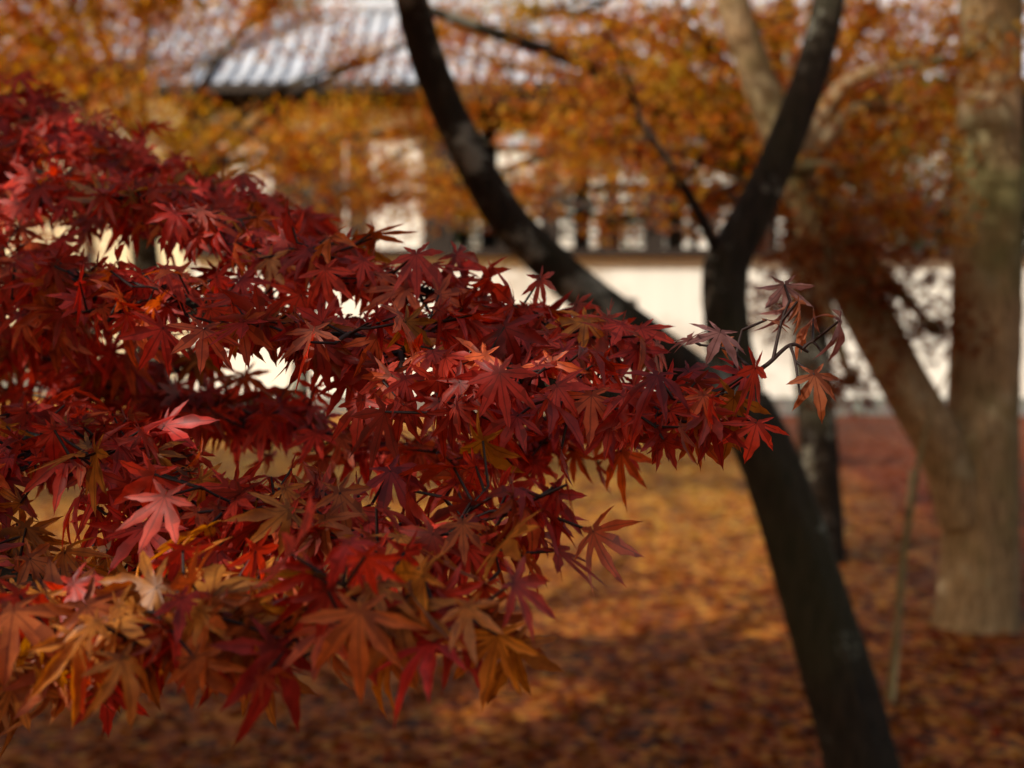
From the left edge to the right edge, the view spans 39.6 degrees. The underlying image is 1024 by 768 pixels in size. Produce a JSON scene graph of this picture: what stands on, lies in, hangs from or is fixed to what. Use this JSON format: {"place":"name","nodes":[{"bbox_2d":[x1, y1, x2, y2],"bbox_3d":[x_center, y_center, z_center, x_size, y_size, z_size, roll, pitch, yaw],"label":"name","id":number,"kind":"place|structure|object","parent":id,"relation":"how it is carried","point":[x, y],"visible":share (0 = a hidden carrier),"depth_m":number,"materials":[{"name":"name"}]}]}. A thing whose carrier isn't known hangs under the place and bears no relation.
{"place":"outdoors","nodes":[
{"label":"outdoors","id":0,"kind":"place"},
{"bbox_2d":[0,395,1023,767],"bbox_3d":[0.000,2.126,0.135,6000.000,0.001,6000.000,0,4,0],"label":"ground","id":1,"kind":"structure","parent":0,"point":[568,659],"depth_m":8.15,"materials":[{"name":"brown plant"}]},
{"bbox_2d":[0,0,210,133],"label":"tree foliage","id":2,"kind":"object","parent":1,"relation":"on","point":[70,14],"visible":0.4,"depth_m":6.97,"materials":[{"name":"orange plant"}]},
{"bbox_2d":[0,0,275,394],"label":"temple wing","id":3,"kind":"structure","parent":1,"relation":"on","point":[178,257],"depth_m":29.89,"materials":[{"name":"white paint"}]},
{"bbox_2d":[0,0,487,361],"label":"maple tree","id":4,"kind":"object","parent":1,"relation":"on","point":[178,140],"visible":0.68,"depth_m":12.87,"materials":[{"name":"orange plant"}]},
{"bbox_2d":[148,89,627,400],"bbox_3d":[-2.057,-1.924,21.819,7.559,5.370,3.099,-1,4,-19],"label":"maple tree","id":5,"kind":"object","parent":1,"relation":"on","point":[323,198],"visible":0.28,"depth_m":21.39,"materials":[{"name":"orange plant"}]},
{"bbox_2d":[0,70,844,757],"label":"foreground maple tree","id":6,"kind":"object","parent":1,"relation":"on","point":[108,632],"visible":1,"depth_m":1.32,"materials":[{"name":"red plant"}]},
{"bbox_2d":[0,414,1023,767],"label":"fallen leaves","id":7,"kind":"object","parent":1,"relation":"on","point":[498,760],"visible":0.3,"depth_m":7.51,"materials":[{"name":"orange plant"}]},
{"bbox_2d":[147,0,1023,416],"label":"building","id":8,"kind":"structure","parent":1,"relation":"on","point":[657,280],"depth_m":24.91,"materials":[{"name":"paint"}]},
{"bbox_2d":[395,0,900,767],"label":"maple tree","id":9,"kind":"object","parent":1,"relation":"on","point":[841,688],"visible":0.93,"depth_m":5.98,"materials":[{"name":"black plant"}]},
{"bbox_2d":[410,0,958,563],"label":"maple tree","id":10,"kind":"object","parent":1,"relation":"on","point":[672,88],"visible":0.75,"depth_m":10.57,"materials":[{"name":"orange plant"}]},
{"bbox_2d":[715,0,1023,634],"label":"maple tree","id":11,"kind":"object","parent":1,"relation":"on","point":[970,462],"visible":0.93,"depth_m":8.92,"materials":[{"name":"brown plant"}]},
{"bbox_2d":[885,359,955,702],"bbox_3d":[2.180,0.770,7.626,0.082,1.786,0.641,3,5,43],"label":"wooden stake","id":12,"kind":"object","parent":1,"relation":"on","point":[891,685],"visible":1,"depth_m":7.51,"materials":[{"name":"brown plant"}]},
{"bbox_2d":[456,136,947,247],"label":"window","id":13,"kind":"structure","parent":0,"point":[563,242],"depth_m":51.67,"materials":[{"name":"paint"}]},
{"bbox_2d":[455,130,1023,247],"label":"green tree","id":14,"kind":"object","parent":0,"point":[608,196],"visible":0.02,"depth_m":41.56,"materials":[{"name":"green plant"}]}
]}

